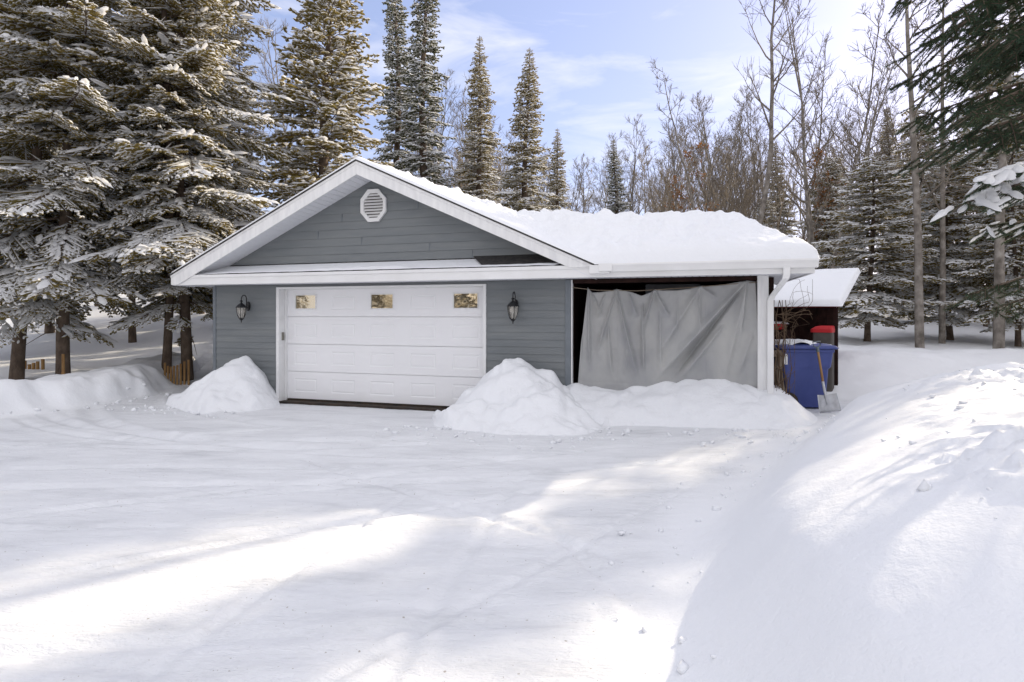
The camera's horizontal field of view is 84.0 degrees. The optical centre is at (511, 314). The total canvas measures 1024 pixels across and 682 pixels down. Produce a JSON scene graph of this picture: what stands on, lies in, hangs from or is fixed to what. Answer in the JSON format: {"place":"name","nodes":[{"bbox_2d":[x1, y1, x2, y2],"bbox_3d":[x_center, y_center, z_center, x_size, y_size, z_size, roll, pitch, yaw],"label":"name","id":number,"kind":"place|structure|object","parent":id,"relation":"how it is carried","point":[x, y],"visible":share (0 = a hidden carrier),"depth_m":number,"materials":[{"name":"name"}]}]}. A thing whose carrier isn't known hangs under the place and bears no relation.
{"place":"outdoors","nodes":[
{"label":"outdoors","id":0,"kind":"place"},
{"bbox_2d":[0,398,855,681],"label":"driveway","id":1,"kind":"structure","parent":0,"point":[297,543],"depth_m":4.00,"materials":[{"name":"white snow"}]},
{"bbox_2d":[166,356,280,413],"bbox_3d":[-5.393,1.239,10.093,2.520,0.956,1.890,0,0,17],"label":"snow heap","id":2,"kind":"object","parent":1,"relation":"on","point":[241,384],"visible":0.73,"depth_m":9.85,"materials":[{"name":"white snow"}]},
{"bbox_2d":[2,367,1023,674],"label":"snow crumbs","id":3,"kind":"object","parent":1,"relation":"on","point":[684,665],"visible":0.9,"depth_m":6.83,"materials":[{"name":"white snow"}]},
{"bbox_2d":[432,358,609,435],"bbox_3d":[0.021,1.193,8.354,3.080,1.039,2.100,0,0,17],"label":"snow heap","id":4,"kind":"object","parent":1,"relation":"on","point":[516,396],"visible":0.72,"depth_m":8.06,"materials":[{"name":"white snow"}]},
{"bbox_2d":[567,379,817,428],"bbox_3d":[2.343,1.293,8.532,4.320,0.770,2.280,0,0,17],"label":"snow heap","id":5,"kind":"object","parent":1,"relation":"on","point":[713,403],"visible":0.62,"depth_m":8.01,"materials":[{"name":"white snow"}]},
{"bbox_2d":[774,350,784,390],"bbox_3d":[4.110,1.046,8.760,0.240,1.002,0.161,0,0,0],"label":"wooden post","id":6,"kind":"object","parent":1,"relation":"on","point":[781,361],"visible":0.2,"depth_m":8.70,"materials":[{"name":"brown wood"}]},
{"bbox_2d":[774,339,838,406],"bbox_3d":[4.527,0.923,8.960,0.968,1.071,0.739,0,0,4],"label":"recycling bin","id":7,"kind":"object","parent":1,"relation":"on","point":[806,381],"visible":0.72,"depth_m":8.66,"materials":[{"name":"blue plastic"}]},
{"bbox_2d":[812,341,840,412],"bbox_3d":[4.606,0.910,8.421,0.316,1.049,0.108,-6,-7,4],"label":"snow shovel","id":8,"kind":"object","parent":1,"relation":"on","point":[828,403],"visible":0.99,"depth_m":8.38,"materials":[{"name":"metal"}]},
{"bbox_2d":[0,290,1023,681],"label":"ground","id":9,"kind":"structure","parent":0,"point":[838,548],"depth_m":2.87,"materials":[{"name":"white snow"}]},
{"bbox_2d":[9,4,127,333],"bbox_3d":[-15.261,-7.077,18.477,5.308,16.177,5.352,0,0,-16],"label":"spruce tree","id":10,"kind":"object","parent":9,"relation":"on","point":[49,327],"visible":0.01,"depth_m":18.89,"materials":[{"name":"green plant"}]},
{"bbox_2d":[0,0,167,379],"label":"spruce tree","id":11,"kind":"object","parent":9,"relation":"on","point":[61,61],"visible":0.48,"depth_m":11.61,"materials":[{"name":"green plant"}]},
{"bbox_2d":[0,0,195,373],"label":"spruce tree","id":12,"kind":"object","parent":9,"relation":"on","point":[48,275],"visible":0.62,"depth_m":11.36,"materials":[{"name":"green plant"}]},
{"bbox_2d":[77,1,176,342],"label":"spruce tree","id":13,"kind":"object","parent":9,"relation":"on","point":[132,336],"visible":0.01,"depth_m":17.51,"materials":[{"name":"green plant"}]},
{"bbox_2d":[39,0,261,373],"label":"spruce tree","id":14,"kind":"object","parent":9,"relation":"on","point":[155,114],"visible":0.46,"depth_m":12.32,"materials":[{"name":"green plant"}]},
{"bbox_2d":[38,0,292,380],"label":"spruce tree","id":15,"kind":"object","parent":9,"relation":"on","point":[192,241],"visible":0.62,"depth_m":12.45,"materials":[{"name":"green plant"}]},
{"bbox_2d":[185,8,242,313],"bbox_3d":[-12.091,-6.860,21.946,4.554,14.433,4.116,0,0,45],"label":"spruce tree","id":16,"kind":"object","parent":9,"relation":"on","point":[223,58],"depth_m":21.91,"materials":[{"name":"green plant"}]},
{"bbox_2d":[200,26,278,321],"bbox_3d":[-9.585,-4.575,19.676,3.670,11.093,3.640,0,0,31],"label":"tree","id":17,"kind":"object","parent":9,"relation":"on","point":[236,60],"visible":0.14,"depth_m":19.61,"materials":[{"name":"green plant"}]},
{"bbox_2d":[250,15,329,203],"bbox_3d":[-10.726,-7.587,27.453,4.253,14.246,4.040,0,0,-22],"label":"bare tree","id":18,"kind":"object","parent":9,"relation":"on","point":[272,69],"visible":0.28,"depth_m":27.55,"materials":[{"name":"brown plant"}]},
{"bbox_2d":[219,0,393,262],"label":"spruce tree","id":19,"kind":"object","parent":9,"relation":"on","point":[340,104],"visible":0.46,"depth_m":15.15,"materials":[{"name":"green plant"}]},
{"bbox_2d":[367,0,419,173],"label":"fir tree","id":20,"kind":"object","parent":9,"relation":"on","point":[395,15],"visible":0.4,"depth_m":24.89,"materials":[{"name":"green plant"}]},
{"bbox_2d":[392,0,455,259],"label":"fir tree","id":21,"kind":"object","parent":9,"relation":"on","point":[420,140],"visible":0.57,"depth_m":23.75,"materials":[{"name":"green plant"}]},
{"bbox_2d":[413,69,463,184],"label":"bare tree","id":22,"kind":"object","parent":9,"relation":"on","point":[446,94],"visible":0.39,"depth_m":27.63,"materials":[{"name":"brown plant"}]},
{"bbox_2d":[440,84,470,187],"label":"bare tree","id":23,"kind":"object","parent":9,"relation":"on","point":[460,128],"visible":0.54,"depth_m":28.42,"materials":[{"name":"brown plant"}]},
{"bbox_2d":[444,73,506,194],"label":"bare tree","id":24,"kind":"object","parent":9,"relation":"on","point":[477,131],"visible":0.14,"depth_m":29.64,"materials":[{"name":"brown plant"}]},
{"bbox_2d":[445,99,505,191],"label":"bare tree","id":25,"kind":"object","parent":9,"relation":"on","point":[459,143],"visible":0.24,"depth_m":35.87,"materials":[{"name":"brown plant"}]},
{"bbox_2d":[442,36,509,259],"bbox_3d":[-1.401,-5.530,24.179,3.543,12.467,3.483,0,0,-3],"label":"fir tree","id":26,"kind":"object","parent":9,"relation":"on","point":[472,170],"visible":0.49,"depth_m":23.92,"materials":[{"name":"green plant"}]},
{"bbox_2d":[449,145,511,202],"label":"bare tree","id":27,"kind":"object","parent":9,"relation":"on","point":[500,168],"visible":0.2,"depth_m":28.03,"materials":[{"name":"beige plant"}]},
{"bbox_2d":[169,157,819,410],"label":"garage","id":28,"kind":"structure","parent":9,"relation":"on","point":[398,313],"depth_m":9.78,"materials":[{"name":"grey wood"}]},
{"bbox_2d":[236,295,249,322],"bbox_3d":[-5.038,-0.112,10.659,0.206,0.524,0.279,0,0,17],"label":"wall lantern","id":29,"kind":"object","parent":28,"relation":"attached to","point":[241,308],"depth_m":10.58,"materials":[{"name":"black metal"}]},
{"bbox_2d":[287,287,482,407],"bbox_3d":[-2.350,0.613,10.208,4.070,2.175,0.065,0,0,17],"label":"garage door","id":30,"kind":"structure","parent":28,"relation":"in","point":[417,347],"depth_m":10.16,"materials":[{"name":"white metal"}]},
{"bbox_2d":[507,292,518,323],"bbox_3d":[0.029,-0.112,9.120,0.206,0.524,0.279,0,0,17],"label":"wall lantern","id":31,"kind":"object","parent":28,"relation":"attached to","point":[512,307],"depth_m":9.03,"materials":[{"name":"black metal"}]},
{"bbox_2d":[573,282,756,290],"bbox_3d":[2.252,-0.417,8.611,2.701,0.116,0.012,0,0,17],"label":"rope","id":32,"kind":"object","parent":28,"relation":"attached to","point":[660,289],"visible":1,"depth_m":8.62,"materials":[{"name":"brown fabric"}]},
{"bbox_2d":[578,281,757,389],"bbox_3d":[2.288,0.378,8.535,2.677,1.745,0.254,0,0,17],"label":"tarp","id":33,"kind":"object","parent":32,"relation":"hanging from","point":[630,339],"visible":0.88,"depth_m":8.53,"materials":[{"name":"silver plastic"}]},
{"bbox_2d":[774,279,812,394],"bbox_3d":[3.986,0.425,8.183,0.519,1.854,0.330,0,0,0],"label":"climbing vine","id":34,"kind":"object","parent":28,"relation":"attached to","point":[783,323],"visible":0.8,"depth_m":8.14,"materials":[{"name":"brown plant"}]},
{"bbox_2d":[490,49,557,211],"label":"fir tree","id":35,"kind":"object","parent":9,"relation":"on","point":[525,177],"visible":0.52,"depth_m":22.22,"materials":[{"name":"green plant"}]},
{"bbox_2d":[542,128,571,210],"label":"fir tree","id":36,"kind":"object","parent":9,"relation":"on","point":[558,202],"visible":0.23,"depth_m":24.84,"materials":[{"name":"green plant"}]},
{"bbox_2d":[552,156,589,210],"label":"bare tree","id":37,"kind":"object","parent":9,"relation":"on","point":[572,199],"visible":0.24,"depth_m":40.14,"materials":[{"name":"brown plant"}]},
{"bbox_2d":[568,158,592,210],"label":"bare tree","id":38,"kind":"object","parent":9,"relation":"on","point":[587,162],"visible":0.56,"depth_m":51.34,"materials":[{"name":"brown plant"}]},
{"bbox_2d":[568,153,594,212],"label":"bare tree","id":39,"kind":"object","parent":9,"relation":"on","point":[584,204],"visible":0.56,"depth_m":37.32,"materials":[{"name":"brown plant"}]},
{"bbox_2d":[593,149,609,211],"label":"bare tree","id":40,"kind":"object","parent":9,"relation":"on","point":[602,179],"visible":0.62,"depth_m":28.73,"materials":[{"name":"brown plant"}]},
{"bbox_2d":[592,157,610,209],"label":"bare tree","id":41,"kind":"object","parent":9,"relation":"on","point":[593,160],"visible":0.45,"depth_m":36.90,"materials":[{"name":"brown plant"}]},
{"bbox_2d":[587,161,618,213],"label":"bare tree","id":42,"kind":"object","parent":9,"relation":"on","point":[599,191],"visible":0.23,"depth_m":39.66,"materials":[{"name":"beige plant"}]},
{"bbox_2d":[602,140,630,213],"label":"fir tree","id":43,"kind":"object","parent":9,"relation":"on","point":[612,169],"visible":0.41,"depth_m":30.89,"materials":[{"name":"green plant"}]},
{"bbox_2d":[597,130,643,213],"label":"bare tree","id":44,"kind":"object","parent":9,"relation":"on","point":[627,198],"visible":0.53,"depth_m":38.27,"materials":[{"name":"brown plant"}]},
{"bbox_2d":[608,114,658,213],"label":"bare tree","id":45,"kind":"object","parent":9,"relation":"on","point":[633,174],"visible":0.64,"depth_m":38.92,"materials":[{"name":"brown plant"}]},
{"bbox_2d":[627,142,680,212],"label":"bare tree","id":46,"kind":"object","parent":9,"relation":"on","point":[651,184],"visible":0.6,"depth_m":38.23,"materials":[{"name":"beige plant"}]},
{"bbox_2d":[629,159,680,214],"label":"bare tree","id":47,"kind":"object","parent":9,"relation":"on","point":[642,191],"visible":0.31,"depth_m":41.22,"materials":[{"name":"beige plant"}]},
{"bbox_2d":[639,131,673,211],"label":"bare tree","id":48,"kind":"object","parent":9,"relation":"on","point":[652,174],"visible":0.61,"depth_m":43.73,"materials":[{"name":"brown plant"}]},
{"bbox_2d":[640,124,684,211],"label":"bare tree","id":49,"kind":"object","parent":9,"relation":"on","point":[670,166],"visible":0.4,"depth_m":47.51,"materials":[{"name":"brown plant"}]},
{"bbox_2d":[644,126,681,211],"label":"bare tree","id":50,"kind":"object","parent":9,"relation":"on","point":[664,172],"visible":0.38,"depth_m":45.81,"materials":[{"name":"brown plant"}]},
{"bbox_2d":[639,116,697,210],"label":"bare tree","id":51,"kind":"object","parent":9,"relation":"on","point":[677,166],"visible":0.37,"depth_m":45.01,"materials":[{"name":"brown plant"}]},
{"bbox_2d":[649,118,698,211],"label":"bare tree","id":52,"kind":"object","parent":9,"relation":"on","point":[673,157],"visible":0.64,"depth_m":36.10,"materials":[{"name":"brown plant"}]},
{"bbox_2d":[648,59,717,209],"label":"bare tree","id":53,"kind":"object","parent":9,"relation":"on","point":[691,198],"visible":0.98,"depth_m":24.12,"materials":[{"name":"brown plant"}]},
{"bbox_2d":[662,147,719,211],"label":"bare tree","id":54,"kind":"object","parent":9,"relation":"on","point":[715,153],"visible":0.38,"depth_m":27.46,"materials":[{"name":"beige plant"}]},
{"bbox_2d":[665,141,718,212],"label":"bare tree","id":55,"kind":"object","parent":9,"relation":"on","point":[674,181],"visible":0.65,"depth_m":26.65,"materials":[{"name":"brown plant"}]},
{"bbox_2d":[677,117,717,209],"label":"bare tree","id":56,"kind":"object","parent":9,"relation":"on","point":[693,156],"visible":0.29,"depth_m":37.34,"materials":[{"name":"brown plant"}]},
{"bbox_2d":[681,123,725,212],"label":"bare tree","id":57,"kind":"object","parent":9,"relation":"on","point":[700,161],"visible":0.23,"depth_m":36.63,"materials":[{"name":"brown plant"}]},
{"bbox_2d":[679,128,740,209],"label":"bare tree","id":58,"kind":"object","parent":9,"relation":"on","point":[683,140],"visible":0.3,"depth_m":36.99,"materials":[{"name":"beige plant"}]},
{"bbox_2d":[680,92,743,211],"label":"bare tree","id":59,"kind":"object","parent":9,"relation":"on","point":[702,116],"visible":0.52,"depth_m":33.37,"materials":[{"name":"brown plant"}]},
{"bbox_2d":[680,96,754,212],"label":"bare tree","id":60,"kind":"object","parent":9,"relation":"on","point":[707,158],"visible":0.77,"depth_m":28.70,"materials":[{"name":"brown plant"}]},
{"bbox_2d":[687,116,749,212],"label":"bare tree","id":61,"kind":"object","parent":9,"relation":"on","point":[721,159],"visible":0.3,"depth_m":36.22,"materials":[{"name":"brown plant"}]},
{"bbox_2d":[705,170,738,212],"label":"bare tree","id":62,"kind":"object","parent":9,"relation":"on","point":[727,195],"visible":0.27,"depth_m":28.27,"materials":[{"name":"beige plant"}]},
{"bbox_2d":[694,94,761,217],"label":"bare tree","id":63,"kind":"object","parent":9,"relation":"on","point":[736,152],"visible":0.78,"depth_m":29.17,"materials":[{"name":"brown plant"}]},
{"bbox_2d":[710,103,748,211],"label":"bare tree","id":64,"kind":"object","parent":9,"relation":"on","point":[737,150],"visible":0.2,"depth_m":37.49,"materials":[{"name":"brown plant"}]},
{"bbox_2d":[714,142,757,219],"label":"bare tree","id":65,"kind":"object","parent":9,"relation":"on","point":[728,170],"visible":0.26,"depth_m":31.67,"materials":[{"name":"beige plant"}]},
{"bbox_2d":[721,132,769,220],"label":"bare tree","id":66,"kind":"object","parent":9,"relation":"on","point":[740,190],"visible":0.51,"depth_m":32.97,"materials":[{"name":"brown plant"}]},
{"bbox_2d":[733,145,761,217],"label":"bare tree","id":67,"kind":"object","parent":9,"relation":"on","point":[745,184],"visible":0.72,"depth_m":30.71,"materials":[{"name":"brown plant"}]},
{"bbox_2d":[731,124,765,214],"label":"bare tree","id":68,"kind":"object","parent":9,"relation":"on","point":[744,167],"visible":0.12,"depth_m":47.37,"materials":[{"name":"brown plant"}]},
{"bbox_2d":[734,140,763,215],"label":"bare tree","id":69,"kind":"object","parent":9,"relation":"on","point":[750,180],"visible":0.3,"depth_m":36.58,"materials":[{"name":"beige plant"}]},
{"bbox_2d":[737,93,778,205],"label":"bare tree","id":70,"kind":"object","parent":9,"relation":"on","point":[774,132],"visible":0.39,"depth_m":37.59,"materials":[{"name":"brown plant"}]},
{"bbox_2d":[726,81,792,217],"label":"bare tree","id":71,"kind":"object","parent":9,"relation":"on","point":[753,139],"visible":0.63,"depth_m":35.22,"materials":[{"name":"brown plant"}]},
{"bbox_2d":[752,197,778,228],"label":"spruce tree","id":72,"kind":"object","parent":9,"relation":"on","point":[767,215],"visible":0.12,"depth_m":33.41,"materials":[{"name":"green plant"}]},
{"bbox_2d":[732,0,827,223],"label":"bare tree","id":73,"kind":"object","parent":9,"relation":"on","point":[772,138],"visible":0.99,"depth_m":19.38,"materials":[{"name":"brown plant"}]},
{"bbox_2d":[762,144,800,236],"bbox_3d":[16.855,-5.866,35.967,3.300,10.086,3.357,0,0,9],"label":"fir tree","id":74,"kind":"object","parent":9,"relation":"on","point":[788,230],"visible":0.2,"depth_m":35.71,"materials":[{"name":"green plant"}]},
{"bbox_2d":[774,330,791,339],"bbox_3d":[5.264,0.978,11.593,0.680,1.344,0.580,0,0,39],"label":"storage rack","id":75,"kind":"object","parent":9,"relation":"on","point":[788,335],"visible":0.07,"depth_m":11.27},
{"bbox_2d":[756,124,810,229],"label":"bare tree","id":76,"kind":"object","parent":9,"relation":"on","point":[781,202],"visible":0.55,"depth_m":29.57,"materials":[{"name":"beige plant"}]},
{"bbox_2d":[765,136,813,234],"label":"bare tree","id":77,"kind":"object","parent":9,"relation":"on","point":[795,175],"visible":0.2,"depth_m":47.76,"materials":[{"name":"beige plant"}]},
{"bbox_2d":[755,0,858,268],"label":"bare tree","id":78,"kind":"object","parent":9,"relation":"on","point":[810,225],"visible":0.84,"depth_m":21.84,"materials":[{"name":"brown plant"}]},
{"bbox_2d":[773,32,840,238],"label":"bare tree","id":79,"kind":"object","parent":9,"relation":"on","point":[820,139],"visible":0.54,"depth_m":26.12,"materials":[{"name":"brown plant"}]},
{"bbox_2d":[774,268,860,385],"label":"wood shed","id":80,"kind":"structure","parent":9,"relation":"on","point":[832,288],"depth_m":11.55,"materials":[{"name":"white"}]},
{"bbox_2d":[785,136,851,244],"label":"bare tree","id":81,"kind":"object","parent":9,"relation":"on","point":[801,185],"visible":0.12,"depth_m":38.79,"materials":[{"name":"beige plant"}]},
{"bbox_2d":[794,147,845,241],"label":"bare tree","id":82,"kind":"object","parent":9,"relation":"on","point":[821,198],"visible":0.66,"depth_m":24.57,"materials":[{"name":"brown plant"}]},
{"bbox_2d":[794,140,849,254],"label":"bare tree","id":83,"kind":"object","parent":9,"relation":"on","point":[810,179],"visible":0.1,"depth_m":32.88,"materials":[{"name":"beige plant"}]},
{"bbox_2d":[810,326,834,391],"bbox_3d":[5.790,0.853,10.594,0.370,1.295,0.300,0,0,39],"label":"trash bin","id":84,"kind":"object","parent":9,"relation":"on","point":[823,334],"visible":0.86,"depth_m":10.44,"materials":[{"name":"red plastic"}]},
{"bbox_2d":[788,112,860,251],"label":"bare tree","id":85,"kind":"object","parent":9,"relation":"on","point":[852,115],"visible":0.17,"depth_m":29.57,"materials":[{"name":"beige plant"}]},
{"bbox_2d":[805,110,850,254],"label":"bare tree","id":86,"kind":"object","parent":9,"relation":"on","point":[816,141],"visible":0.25,"depth_m":45.53,"materials":[{"name":"brown plant"}]},
{"bbox_2d":[793,157,868,299],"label":"spruce tree","id":87,"kind":"object","parent":9,"relation":"on","point":[832,223],"visible":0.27,"depth_m":24.83,"materials":[{"name":"green plant"}]},
{"bbox_2d":[823,110,875,254],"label":"bare tree","id":88,"kind":"object","parent":9,"relation":"on","point":[852,160],"visible":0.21,"depth_m":28.85,"materials":[{"name":"brown plant"}]},
{"bbox_2d":[816,0,892,268],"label":"bare tree","id":89,"kind":"object","parent":9,"relation":"on","point":[862,133],"visible":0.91,"depth_m":22.69,"materials":[{"name":"brown plant"}]},
{"bbox_2d":[818,33,907,306],"bbox_3d":[16.533,-6.501,26.642,3.883,13.007,3.688,0,0,-37],"label":"bare tree","id":90,"kind":"object","parent":9,"relation":"on","point":[874,125],"visible":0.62,"depth_m":26.66,"materials":[{"name":"brown plant"}]},
{"bbox_2d":[833,77,895,255],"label":"bare tree","id":91,"kind":"object","parent":9,"relation":"on","point":[868,134],"visible":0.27,"depth_m":30.17,"materials":[{"name":"brown plant"}]},
{"bbox_2d":[862,108,907,291],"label":"fir tree","id":92,"kind":"object","parent":9,"relation":"on","point":[888,151],"visible":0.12,"depth_m":30.22,"materials":[{"name":"green plant"}]},
{"bbox_2d":[862,105,910,291],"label":"bare tree","id":93,"kind":"object","parent":9,"relation":"on","point":[879,153],"visible":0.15,"depth_m":30.89,"materials":[{"name":"beige plant"}]},
{"bbox_2d":[812,155,970,341],"bbox_3d":[10.201,-1.724,16.147,3.913,5.402,3.943,0,0,0],"label":"spruce tree","id":94,"kind":"object","parent":9,"relation":"on","point":[887,300],"visible":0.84,"depth_m":15.70,"materials":[{"name":"green plant"}]},
{"bbox_2d":[871,80,936,256],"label":"bare tree","id":95,"kind":"object","parent":9,"relation":"on","point":[886,117],"visible":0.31,"depth_m":29.43,"materials":[{"name":"brown plant"}]},
{"bbox_2d":[863,107,966,318],"bbox_3d":[15.807,-3.703,21.896,3.858,8.554,3.828,0,0,-28],"label":"spruce tree","id":96,"kind":"object","parent":9,"relation":"on","point":[900,162],"visible":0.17,"depth_m":21.82,"materials":[{"name":"green plant"}]},
{"bbox_2d":[870,0,978,347],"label":"bare tree","id":97,"kind":"object","parent":9,"relation":"on","point":[918,295],"visible":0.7,"depth_m":14.20,"materials":[{"name":"brown plant"}]},
{"bbox_2d":[895,1,969,343],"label":"bare tree","id":98,"kind":"object","parent":9,"relation":"on","point":[942,314],"visible":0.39,"depth_m":15.12,"materials":[{"name":"brown plant"}]},
{"bbox_2d":[874,144,1023,340],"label":"spruce tree","id":99,"kind":"object","parent":9,"relation":"on","point":[953,293],"visible":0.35,"depth_m":16.23,"materials":[{"name":"green plant"}]},
{"bbox_2d":[883,0,1023,322],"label":"spruce","id":100,"kind":"object","parent":9,"relation":"on","point":[996,196],"visible":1,"depth_m":3.81,"materials":[{"name":"green plant"}]},
{"bbox_2d":[919,0,1023,348],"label":"bare tree","id":101,"kind":"object","parent":9,"relation":"on","point":[998,321],"visible":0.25,"depth_m":13.55,"materials":[{"name":"brown plant"}]},
{"bbox_2d":[924,22,1023,326],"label":"spruce tree","id":102,"kind":"object","parent":9,"relation":"on","point":[985,165],"visible":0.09,"depth_m":19.63,"materials":[{"name":"green plant"}]},
{"bbox_2d":[946,145,1023,346],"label":"spruce tree","id":103,"kind":"object","parent":9,"relation":"on","point":[1015,256],"visible":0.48,"depth_m":14.94,"materials":[{"name":"green plant"}]},
{"bbox_2d":[90,0,1023,291],"label":"sky","id":104,"kind":"structure","parent":0,"point":[593,58],"materials":[{"name":"blue"}]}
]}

